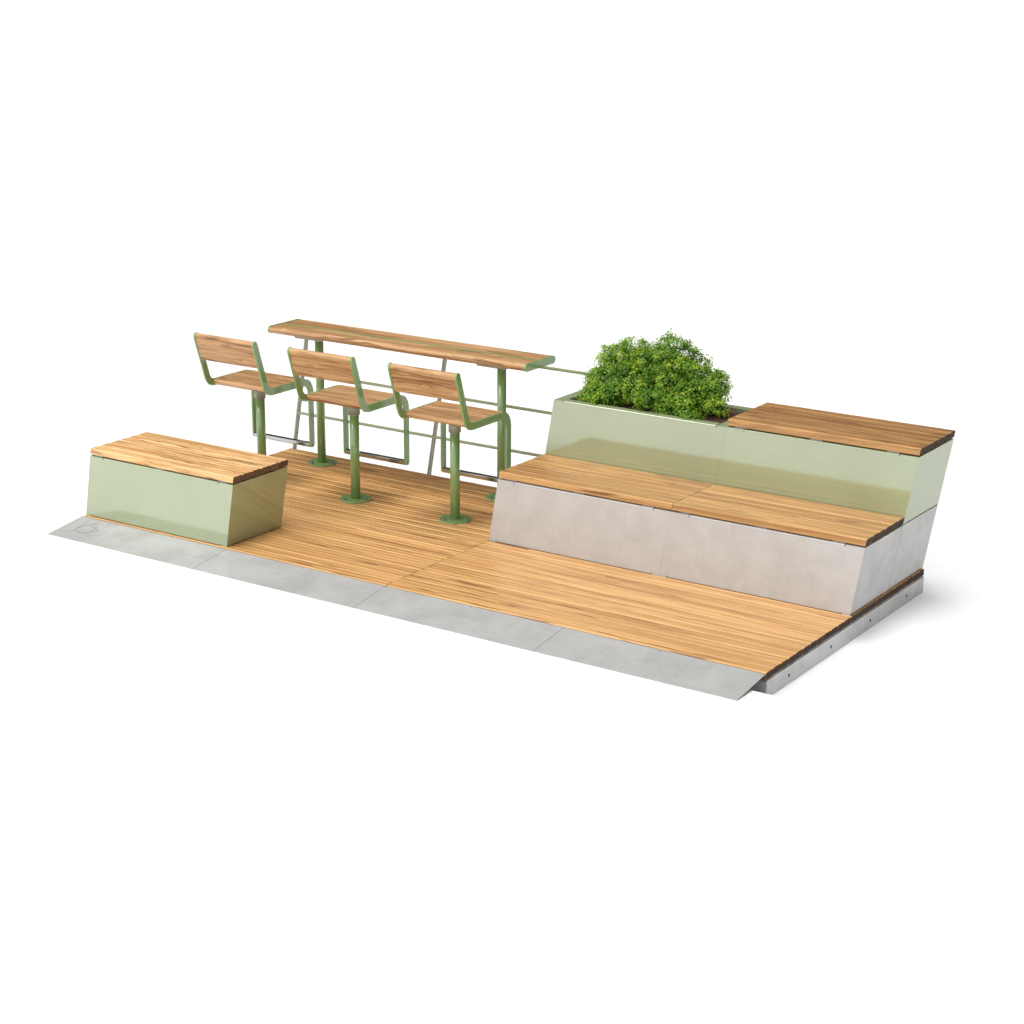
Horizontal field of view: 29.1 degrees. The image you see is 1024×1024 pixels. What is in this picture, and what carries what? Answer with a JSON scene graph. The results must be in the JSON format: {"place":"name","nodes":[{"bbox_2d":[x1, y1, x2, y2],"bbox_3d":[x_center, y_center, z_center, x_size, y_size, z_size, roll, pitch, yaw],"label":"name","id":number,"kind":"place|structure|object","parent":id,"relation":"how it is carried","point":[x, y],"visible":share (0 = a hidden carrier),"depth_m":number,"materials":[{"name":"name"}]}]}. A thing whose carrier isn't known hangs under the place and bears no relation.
{"place":"outdoors","nodes":[
{"label":"outdoors","id":0,"kind":"place"},
{"bbox_2d":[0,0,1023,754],"bbox_3d":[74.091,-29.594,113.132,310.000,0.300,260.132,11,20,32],"label":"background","id":1,"kind":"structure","parent":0,"point":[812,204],"depth_m":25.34},
{"bbox_2d":[85,448,496,585],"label":"deck platform","id":2,"kind":"structure","parent":1,"relation":"on","point":[394,529],"depth_m":12.31,"materials":[{"name":"wood"},{"name":"galvanised steel"}]},
{"bbox_2d":[86,432,287,546],"bbox_3d":[-2.030,-0.152,12.271,1.258,0.448,0.502,11,20,32],"label":"bench box","id":3,"kind":"object","parent":2,"relation":"on","point":[220,495],"visible":1,"depth_m":12.05,"materials":[{"name":"green metal"}]},
{"bbox_2d":[193,332,314,454],"bbox_3d":[-1.698,-0.697,13.069,0.515,1.034,0.586,11,20,32],"label":"bar stool","id":4,"kind":"object","parent":2,"relation":"on","point":[260,383],"visible":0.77,"depth_m":12.94,"materials":[{"name":"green wood"}]},
{"bbox_2d":[287,347,409,503],"bbox_3d":[-1.040,-0.567,12.644,0.515,1.034,0.586,11,20,32],"label":"bar stool","id":5,"kind":"object","parent":2,"relation":"on","point":[352,401],"visible":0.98,"depth_m":12.55,"materials":[{"name":"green wood"}]},
{"bbox_2d":[267,319,555,501],"bbox_3d":[-0.696,-0.676,13.148,2.111,0.956,0.347,11,20,32],"label":"bar table","id":6,"kind":"object","parent":2,"relation":"on","point":[501,360],"visible":0.79,"depth_m":12.90,"materials":[{"name":"brown wood"}]},
{"bbox_2d":[292,339,590,474],"bbox_3d":[-0.511,-0.600,13.306,2.567,1.014,0.037,11,20,32],"label":"railing","id":7,"kind":"object","parent":2,"relation":"attached to","point":[434,436],"visible":0.36,"depth_m":13.35,"materials":[{"name":"green metal"}]},
{"bbox_2d":[387,362,510,523],"bbox_3d":[-0.382,-0.436,12.220,0.515,1.034,0.586,11,20,32],"label":"bar stool","id":8,"kind":"object","parent":2,"relation":"on","point":[428,383],"visible":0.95,"depth_m":12.13,"materials":[{"name":"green wood"}]},
{"bbox_2d":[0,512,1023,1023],"bbox_3d":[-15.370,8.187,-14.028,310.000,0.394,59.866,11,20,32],"label":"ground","id":9,"kind":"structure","parent":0,"point":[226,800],"depth_m":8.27,"materials":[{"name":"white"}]},
{"bbox_2d":[48,516,225,568],"bbox_3d":[-2.296,0.180,12.038,1.208,0.045,0.298,11,20,32],"label":"ramp plate","id":10,"kind":"object","parent":9,"relation":"on","point":[146,544],"visible":1,"depth_m":12.02,"materials":[{"name":"grey concrete"}]},
{"bbox_2d":[193,549,384,607],"bbox_3d":[-1.297,0.378,11.394,1.199,0.045,0.298,11,20,32],"label":"ramp plate","id":11,"kind":"object","parent":9,"relation":"on","point":[307,582],"visible":1,"depth_m":11.38,"materials":[{"name":"grey concrete"}]},
{"bbox_2d":[353,586,563,650],"bbox_3d":[-0.302,0.575,10.752,1.196,0.045,0.298,11,20,32],"label":"ramp plate","id":12,"kind":"object","parent":9,"relation":"on","point":[493,626],"visible":1,"depth_m":10.73,"materials":[{"name":"grey concrete"}]},
{"bbox_2d":[533,628,764,700],"bbox_3d":[0.692,0.772,10.112,1.197,0.045,0.298,11,20,32],"label":"ramp plate","id":13,"kind":"object","parent":9,"relation":"on","point":[696,674],"visible":1,"depth_m":10.09,"materials":[{"name":"grey concrete"}]},
{"bbox_2d":[387,540,923,694],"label":"deck platform","id":14,"kind":"structure","parent":9,"relation":"on","point":[779,644],"depth_m":10.86,"materials":[{"name":"wood"},{"name":"galvanised steel"}]},
{"bbox_2d":[489,454,713,575],"bbox_3d":[0.523,0.004,11.785,1.266,0.448,0.500,11,20,32],"label":"bench module","id":15,"kind":"object","parent":14,"relation":"on","point":[601,513],"visible":0.85,"depth_m":11.60,"materials":[{"name":"wood"},{"name":"galvanised steel"}]},
{"bbox_2d":[659,484,903,615],"bbox_3d":[1.511,0.200,11.148,1.265,0.448,0.500,11,20,32],"label":"bench module","id":16,"kind":"object","parent":14,"relation":"on","point":[833,558],"visible":1,"depth_m":10.94,"materials":[{"name":"wood"},{"name":"galvanised steel"}]},
{"bbox_2d":[887,504,937,590],"bbox_3d":[1.790,0.103,11.559,1.258,0.399,0.502,11,20,32],"label":"base module","id":17,"kind":"object","parent":14,"relation":"on","point":[912,546],"visible":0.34,"depth_m":11.23,"materials":[{"name":"grey concrete"}]},
{"bbox_2d":[715,402,954,524],"bbox_3d":[1.852,-0.293,11.398,1.266,0.448,0.502,11,20,32],"label":"raised bench","id":18,"kind":"object","parent":17,"relation":"on","point":[888,467],"visible":0.89,"depth_m":11.19,"materials":[{"name":"green metal"}]},
{"bbox_2d":[545,389,752,483],"bbox_3d":[0.861,-0.466,12.044,1.258,0.399,0.502,11,20,32],"label":"planter","id":19,"kind":"object","parent":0,"point":[628,436],"visible":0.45,"depth_m":11.83,"materials":[{"name":"green metal"}]},
{"bbox_2d":[575,328,734,419],"bbox_3d":[0.872,-0.866,11.924,1.047,0.503,0.512,11,20,32],"label":"shrub","id":20,"kind":"object","parent":19,"relation":"on","point":[649,380],"visible":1,"depth_m":11.82,"materials":[{"name":"green plant"}]}
]}

